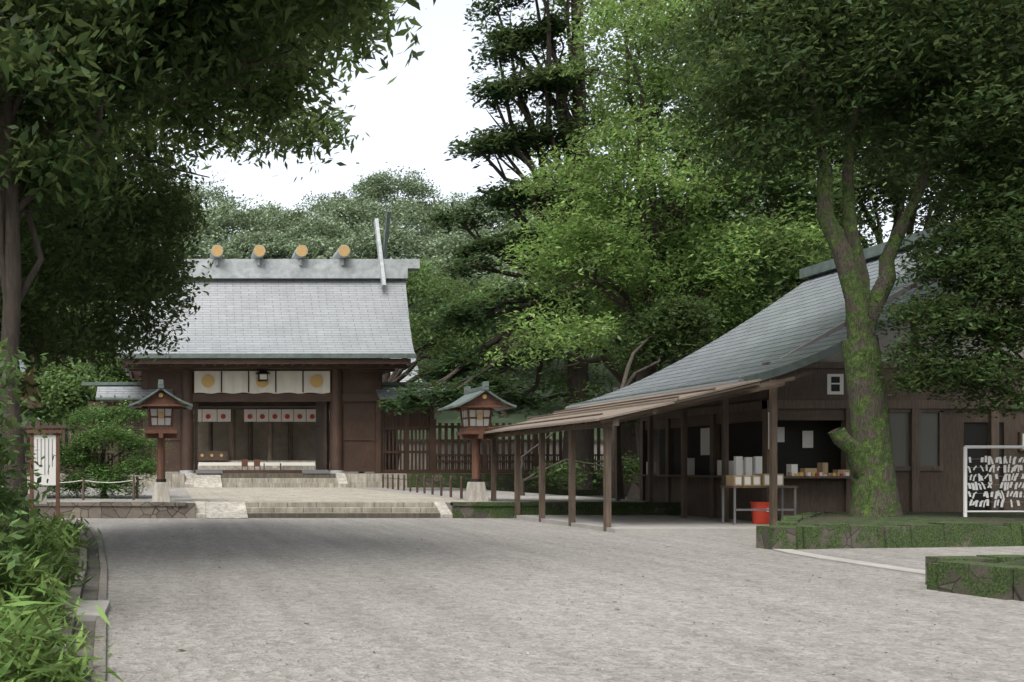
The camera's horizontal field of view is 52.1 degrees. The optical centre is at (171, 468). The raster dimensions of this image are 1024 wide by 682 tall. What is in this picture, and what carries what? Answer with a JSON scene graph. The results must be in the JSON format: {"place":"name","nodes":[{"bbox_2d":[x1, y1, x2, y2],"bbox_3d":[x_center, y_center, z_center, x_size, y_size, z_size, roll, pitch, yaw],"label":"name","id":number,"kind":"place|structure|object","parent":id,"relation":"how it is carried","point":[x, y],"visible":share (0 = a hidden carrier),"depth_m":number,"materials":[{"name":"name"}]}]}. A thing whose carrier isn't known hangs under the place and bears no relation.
{"place":"outdoors","nodes":[
{"label":"outdoors","id":0,"kind":"place"},
{"bbox_2d":[0,352,40,486],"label":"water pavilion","id":1,"kind":"structure","parent":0,"point":[32,381],"depth_m":34.89,"materials":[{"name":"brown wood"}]},
{"bbox_2d":[0,510,122,681],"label":"earth bank","id":2,"kind":"structure","parent":0,"point":[67,588],"depth_m":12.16,"materials":[{"name":"green plant"}]},
{"bbox_2d":[0,337,52,577],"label":"camellia shrub","id":3,"kind":"object","parent":2,"relation":"on","point":[14,501],"visible":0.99,"depth_m":9.25,"materials":[{"name":"green plant"}]},
{"bbox_2d":[0,116,216,483],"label":"tree","id":4,"kind":"object","parent":2,"relation":"on","point":[125,261],"visible":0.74,"depth_m":19.16,"materials":[{"name":"green plant"}]},
{"bbox_2d":[0,0,294,564],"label":"tree","id":5,"kind":"object","parent":2,"relation":"on","point":[121,34],"visible":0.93,"depth_m":12.26,"materials":[{"name":"green plant"}]},
{"bbox_2d":[12,0,435,182],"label":"tree","id":6,"kind":"object","parent":2,"relation":"on","point":[316,25],"visible":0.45,"depth_m":16.82,"materials":[{"name":"green plant"}]},
{"bbox_2d":[28,488,656,512],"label":"terrace gravel","id":7,"kind":"structure","parent":0,"point":[179,495],"depth_m":35.72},
{"bbox_2d":[27,400,169,498],"bbox_3d":[-2.688,-0.628,34.321,5.622,3.802,3.912,0,0,0],"label":"pine shrub","id":8,"kind":"object","parent":7,"relation":"on","point":[98,472],"visible":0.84,"depth_m":33.77,"materials":[{"name":"green plant"}]},
{"bbox_2d":[60,477,137,499],"bbox_3d":[-2.557,0.675,31.617,4.032,0.750,1.441,0,0,-30],"label":"rope fence","id":9,"kind":"object","parent":7,"relation":"on","point":[83,480],"visible":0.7,"depth_m":31.53,"materials":[{"name":"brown wood"}]},
{"bbox_2d":[185,487,478,501],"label":"walkway paving","id":10,"kind":"structure","parent":7,"relation":"on","point":[280,494],"depth_m":36.83,"materials":[{"name":"stone"}]},
{"bbox_2d":[382,474,462,498],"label":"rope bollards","id":11,"kind":"object","parent":7,"relation":"on","point":[424,480],"visible":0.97,"depth_m":39.96,"materials":[{"name":"brown wood"}]},
{"bbox_2d":[438,381,516,500],"bbox_3d":[9.800,-0.830,30.600,1.960,3.760,2.020,0,0,0],"label":"lantern","id":12,"kind":"object","parent":7,"relation":"on","point":[476,406],"visible":0.93,"depth_m":30.28,"materials":[{"name":"wood"}]},
{"bbox_2d":[520,391,639,495],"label":"shrubs","id":13,"kind":"object","parent":7,"relation":"on","point":[631,467],"visible":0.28,"depth_m":36.94,"materials":[{"name":"green plant"}]},
{"bbox_2d":[2,306,697,469],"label":"forest hill ground","id":14,"kind":"structure","parent":0,"point":[448,417],"depth_m":117.59,"materials":[{"name":"green plant"}]},
{"bbox_2d":[0,338,58,416],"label":"forest tree","id":15,"kind":"object","parent":14,"relation":"on","point":[43,361],"visible":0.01,"depth_m":97.58,"materials":[{"name":"green plant"}]},
{"bbox_2d":[33,304,95,445],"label":"forest tree","id":16,"kind":"object","parent":14,"relation":"on","point":[79,311],"visible":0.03,"depth_m":100.94,"materials":[{"name":"green plant"}]},
{"bbox_2d":[22,356,114,469],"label":"forest tree","id":17,"kind":"object","parent":14,"relation":"on","point":[63,387],"visible":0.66,"depth_m":94.15,"materials":[{"name":"green plant"}]},
{"bbox_2d":[82,301,112,445],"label":"forest tree","id":18,"kind":"object","parent":14,"relation":"on","point":[98,345],"depth_m":104.60,"materials":[{"name":"green plant"}]},
{"bbox_2d":[82,342,140,463],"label":"forest tree","id":19,"kind":"object","parent":14,"relation":"on","point":[117,377],"visible":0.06,"depth_m":96.05,"materials":[{"name":"green plant"}]},
{"bbox_2d":[149,215,226,249],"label":"forest tree","id":20,"kind":"object","parent":14,"relation":"on","point":[212,225],"visible":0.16,"depth_m":134.99,"materials":[{"name":"green plant"}]},
{"bbox_2d":[159,171,243,245],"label":"forest tree","id":21,"kind":"object","parent":14,"relation":"on","point":[211,193],"visible":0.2,"depth_m":151.80,"materials":[{"name":"green plant"}]},
{"bbox_2d":[160,231,243,258],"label":"forest tree","id":22,"kind":"object","parent":14,"relation":"on","point":[228,253],"visible":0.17,"depth_m":118.75,"materials":[{"name":"green plant"}]},
{"bbox_2d":[200,195,291,256],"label":"forest tree","id":23,"kind":"object","parent":14,"relation":"on","point":[236,218],"visible":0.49,"depth_m":138.23,"materials":[{"name":"green plant"}]},
{"bbox_2d":[214,224,297,258],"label":"forest tree","id":24,"kind":"object","parent":14,"relation":"on","point":[272,244],"visible":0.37,"depth_m":121.64,"materials":[{"name":"green plant"}]},
{"bbox_2d":[241,199,305,232],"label":"forest tree","id":25,"kind":"object","parent":14,"relation":"on","point":[286,212],"visible":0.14,"depth_m":157.24,"materials":[{"name":"green plant"}]},
{"bbox_2d":[278,210,357,244],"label":"forest tree","id":26,"kind":"object","parent":14,"relation":"on","point":[306,226],"visible":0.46,"depth_m":133.32,"materials":[{"name":"green plant"}]},
{"bbox_2d":[277,233,362,258],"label":"forest tree","id":27,"kind":"object","parent":14,"relation":"on","point":[318,247],"visible":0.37,"depth_m":120.76,"materials":[{"name":"green plant"}]},
{"bbox_2d":[288,190,373,243],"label":"forest tree","id":28,"kind":"object","parent":14,"relation":"on","point":[317,206],"visible":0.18,"depth_m":157.55,"materials":[{"name":"green plant"}]},
{"bbox_2d":[319,189,436,258],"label":"forest tree","id":29,"kind":"object","parent":14,"relation":"on","point":[404,211],"visible":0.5,"depth_m":134.08,"materials":[{"name":"green plant"}]},
{"bbox_2d":[331,216,429,258],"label":"forest tree","id":30,"kind":"object","parent":14,"relation":"on","point":[364,244],"visible":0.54,"depth_m":119.70,"materials":[{"name":"green plant"}]},
{"bbox_2d":[347,162,443,228],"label":"forest tree","id":31,"kind":"object","parent":14,"relation":"on","point":[370,185],"visible":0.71,"depth_m":155.56,"materials":[{"name":"green plant"}]},
{"bbox_2d":[407,275,432,322],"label":"forest tree","id":32,"kind":"object","parent":14,"relation":"on","point":[415,304],"depth_m":110.36,"materials":[{"name":"green plant"}]},
{"bbox_2d":[387,245,489,414],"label":"forest tree","id":33,"kind":"object","parent":14,"relation":"on","point":[475,275],"visible":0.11,"depth_m":112.98,"materials":[{"name":"green plant"}]},
{"bbox_2d":[401,226,497,369],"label":"forest tree","id":34,"kind":"object","parent":14,"relation":"on","point":[435,243],"visible":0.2,"depth_m":122.17,"materials":[{"name":"green plant"}]},
{"bbox_2d":[408,208,501,348],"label":"forest tree","id":35,"kind":"object","parent":14,"relation":"on","point":[479,231],"visible":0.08,"depth_m":135.42,"materials":[{"name":"green plant"}]},
{"bbox_2d":[423,189,503,235],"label":"forest tree","id":36,"kind":"object","parent":14,"relation":"on","point":[442,204],"visible":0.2,"depth_m":151.91,"materials":[{"name":"green plant"}]},
{"bbox_2d":[473,199,536,233],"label":"forest tree","id":37,"kind":"object","parent":14,"relation":"on","point":[498,218],"visible":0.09,"depth_m":151.45,"materials":[{"name":"green plant"}]},
{"bbox_2d":[464,267,548,417],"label":"forest tree","id":38,"kind":"object","parent":14,"relation":"on","point":[512,283],"visible":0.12,"depth_m":112.27,"materials":[{"name":"green plant"}]},
{"bbox_2d":[488,217,538,363],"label":"forest tree","id":39,"kind":"object","parent":14,"relation":"on","point":[506,229],"visible":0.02,"depth_m":135.24,"materials":[{"name":"green plant"}]},
{"bbox_2d":[482,253,548,381],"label":"forest tree","id":40,"kind":"object","parent":14,"relation":"on","point":[504,269],"visible":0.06,"depth_m":125.48,"materials":[{"name":"green plant"}]},
{"bbox_2d":[535,294,605,408],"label":"forest tree","id":41,"kind":"object","parent":14,"relation":"on","point":[565,361],"visible":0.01,"depth_m":113.61,"materials":[{"name":"green plant"}]},
{"bbox_2d":[548,253,609,376],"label":"forest tree","id":42,"kind":"object","parent":14,"relation":"on","point":[597,277],"visible":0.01,"depth_m":125.55,"materials":[{"name":"green plant"}]},
{"bbox_2d":[590,272,671,353],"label":"forest tree","id":43,"kind":"object","parent":14,"relation":"on","point":[610,331],"depth_m":111.03,"materials":[{"name":"green plant"}]},
{"bbox_2d":[741,192,825,258],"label":"forest tree","id":44,"kind":"object","parent":14,"relation":"on","point":[774,212],"visible":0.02,"depth_m":135.55,"materials":[{"name":"green plant"}]},
{"bbox_2d":[44,0,961,258],"label":"sky","id":45,"kind":"structure","parent":0,"point":[410,121],"materials":[{"name":"white"}]},
{"bbox_2d":[62,496,1023,681],"bbox_3d":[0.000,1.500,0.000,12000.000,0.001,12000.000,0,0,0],"label":"ground","id":46,"kind":"structure","parent":0,"point":[990,639],"depth_m":10.20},
{"bbox_2d":[27,430,62,518],"bbox_3d":[-3.400,0.235,25.600,0.940,2.530,0.200,0,0,0],"label":"notice board","id":47,"kind":"object","parent":46,"relation":"on","point":[48,447],"visible":0.79,"depth_m":25.57,"materials":[{"name":"white wood"}]},
{"bbox_2d":[41,522,109,681],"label":"drain kerb","id":48,"kind":"structure","parent":46,"relation":"on","point":[92,592],"depth_m":10.05,"materials":[{"name":"concrete"}]},
{"bbox_2d":[2,473,602,495],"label":"stone platform","id":49,"kind":"structure","parent":46,"relation":"on","point":[504,481],"depth_m":52.50,"materials":[{"name":"stone"}]},
{"bbox_2d":[2,418,88,472],"bbox_3d":[-17.750,-1.305,54.300,26.400,3.170,0.300,0,0,0],"label":"shrine fence","id":50,"kind":"object","parent":49,"relation":"on","point":[44,426],"visible":0.17,"depth_m":54.27,"materials":[{"name":"brown wood"}]},
{"bbox_2d":[82,382,172,472],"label":"gate wing","id":51,"kind":"structure","parent":49,"relation":"on","point":[114,392],"depth_m":54.17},
{"bbox_2d":[129,380,192,501],"bbox_3d":[-0.320,-0.830,30.000,1.960,3.760,2.020,0,0,0],"label":"lantern","id":52,"kind":"object","parent":49,"relation":"on","point":[160,404],"visible":1,"depth_m":29.65,"materials":[{"name":"wood"}]},
{"bbox_2d":[115,211,419,472],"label":"shrine gate","id":53,"kind":"structure","parent":49,"relation":"on","point":[322,336],"depth_m":53.90,"materials":[{"name":"brown wood"}]},
{"bbox_2d":[165,358,602,472],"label":"worship hall","id":54,"kind":"structure","parent":49,"relation":"on","point":[256,438],"depth_m":74.16,"materials":[{"name":"wood"},{"name":"pale copper"},{"name":"plain stone"}]},
{"bbox_2d":[375,382,447,472],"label":"gate wing","id":55,"kind":"structure","parent":49,"relation":"on","point":[406,423],"depth_m":54.20,"materials":[{"name":"brown wood"}]},
{"bbox_2d":[432,418,637,472],"bbox_3d":[35.260,-1.305,54.300,40.900,3.170,0.300,0,0,0],"label":"fence","id":56,"kind":"object","parent":49,"relation":"on","point":[532,460],"visible":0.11,"depth_m":54.27,"materials":[{"name":"brown wood"}]},
{"bbox_2d":[195,501,452,518],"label":"steps","id":57,"kind":"structure","parent":46,"relation":"on","point":[247,510],"depth_m":29.20,"materials":[{"name":"stone"}]},
{"bbox_2d":[2,502,680,517],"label":"terrace retaining wall","id":58,"kind":"structure","parent":46,"relation":"on","point":[187,510],"depth_m":28.73,"materials":[{"name":"stone"}]},
{"bbox_2d":[382,254,567,469],"bbox_3d":[18.705,-6.938,61.932,14.477,14.849,10.009,0,0,23],"label":"camphor tree","id":59,"kind":"object","parent":46,"relation":"on","point":[417,287],"visible":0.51,"depth_m":61.27,"materials":[{"name":"green plant"}]},
{"bbox_2d":[376,0,602,489],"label":"cedar tree","id":60,"kind":"object","parent":46,"relation":"on","point":[508,140],"visible":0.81,"depth_m":46.68,"materials":[{"name":"green plant"}]},
{"bbox_2d":[178,526,820,652],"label":"fallen leaves","id":61,"kind":"object","parent":46,"relation":"on","point":[430,586],"visible":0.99,"depth_m":12.36,"materials":[{"name":"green plant"}]},
{"bbox_2d":[604,286,735,498],"bbox_3d":[18.479,-2.766,36.293,5.982,8.539,5.530,0,0,0],"label":"tree","id":62,"kind":"object","parent":46,"relation":"on","point":[661,332],"visible":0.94,"depth_m":36.33,"materials":[{"name":"green plant"}]},
{"bbox_2d":[457,0,887,496],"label":"camphor tree","id":63,"kind":"object","parent":46,"relation":"on","point":[628,438],"visible":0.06,"depth_m":48.62,"materials":[{"name":"green plant"}]},
{"bbox_2d":[480,0,888,499],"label":"camphor tree","id":64,"kind":"object","parent":46,"relation":"on","point":[650,167],"visible":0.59,"depth_m":38.71,"materials":[{"name":"green plant"}]},
{"bbox_2d":[619,22,904,345],"bbox_3d":[27.836,-10.465,41.626,17.545,24.128,11.114,0,0,0],"label":"camphor tree","id":65,"kind":"object","parent":46,"relation":"on","point":[798,190],"visible":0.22,"depth_m":38.64,"materials":[{"name":"green plant"}]},
{"bbox_2d":[516,219,1023,532],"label":"building","id":66,"kind":"structure","parent":46,"relation":"on","point":[799,333],"depth_m":24.73,"materials":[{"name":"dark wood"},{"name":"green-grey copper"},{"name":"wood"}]},
{"bbox_2d":[484,377,794,531],"bbox_3d":[12.257,-0.327,26.700,4.714,3.654,9.300,0,0,0],"label":"reed canopy","id":67,"kind":"object","parent":66,"relation":"attached to","point":[606,416],"visible":0.87,"depth_m":24.69,"materials":[{"name":"brown wood"}]},
{"bbox_2d":[720,456,797,524],"bbox_3d":[14.750,0.545,24.025,1.600,1.710,0.850,0,0,0],"label":"offering table","id":68,"kind":"object","parent":66,"relation":"on","point":[742,477],"visible":0.91,"depth_m":23.70,"materials":[{"name":"brown wood"}]},
{"bbox_2d":[750,501,768,523],"bbox_3d":[14.950,1.119,24.100,0.524,0.562,0.524,0,0,0],"label":"red bin","id":69,"kind":"object","parent":66,"relation":"on","point":[760,517],"visible":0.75,"depth_m":23.94,"materials":[{"name":"red plastic"}]},
{"bbox_2d":[773,549,924,574],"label":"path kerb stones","id":70,"kind":"object","parent":46,"relation":"on","point":[855,562],"depth_m":15.05,"materials":[{"name":"stone"}]},
{"bbox_2d":[703,0,1023,256],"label":"tree","id":71,"kind":"object","parent":46,"relation":"on","point":[894,199],"visible":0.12,"depth_m":40.32,"materials":[{"name":"green plant"}]},
{"bbox_2d":[756,510,1023,549],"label":"planter moss","id":72,"kind":"object","parent":46,"relation":"on","point":[826,530],"visible":0.92,"depth_m":18.15,"materials":[{"name":"plant"}]},
{"bbox_2d":[619,0,1023,517],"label":"mossy tree","id":73,"kind":"object","parent":72,"relation":"on","point":[902,63],"visible":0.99,"depth_m":20.06,"materials":[{"name":"green plant"}]},
{"bbox_2d":[860,171,1023,420],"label":"tree","id":74,"kind":"object","parent":72,"relation":"on","point":[986,256],"visible":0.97,"depth_m":19.05,"materials":[{"name":"green plant"}]},
{"bbox_2d":[963,445,1023,516],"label":"omikuji rack","id":75,"kind":"object","parent":72,"relation":"on","point":[980,477],"visible":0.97,"depth_m":19.89,"materials":[{"name":"white paint"}]},
{"bbox_2d":[925,555,1023,600],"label":"stone curb","id":76,"kind":"structure","parent":46,"relation":"on","point":[996,576],"depth_m":11.31,"materials":[{"name":"stone"}]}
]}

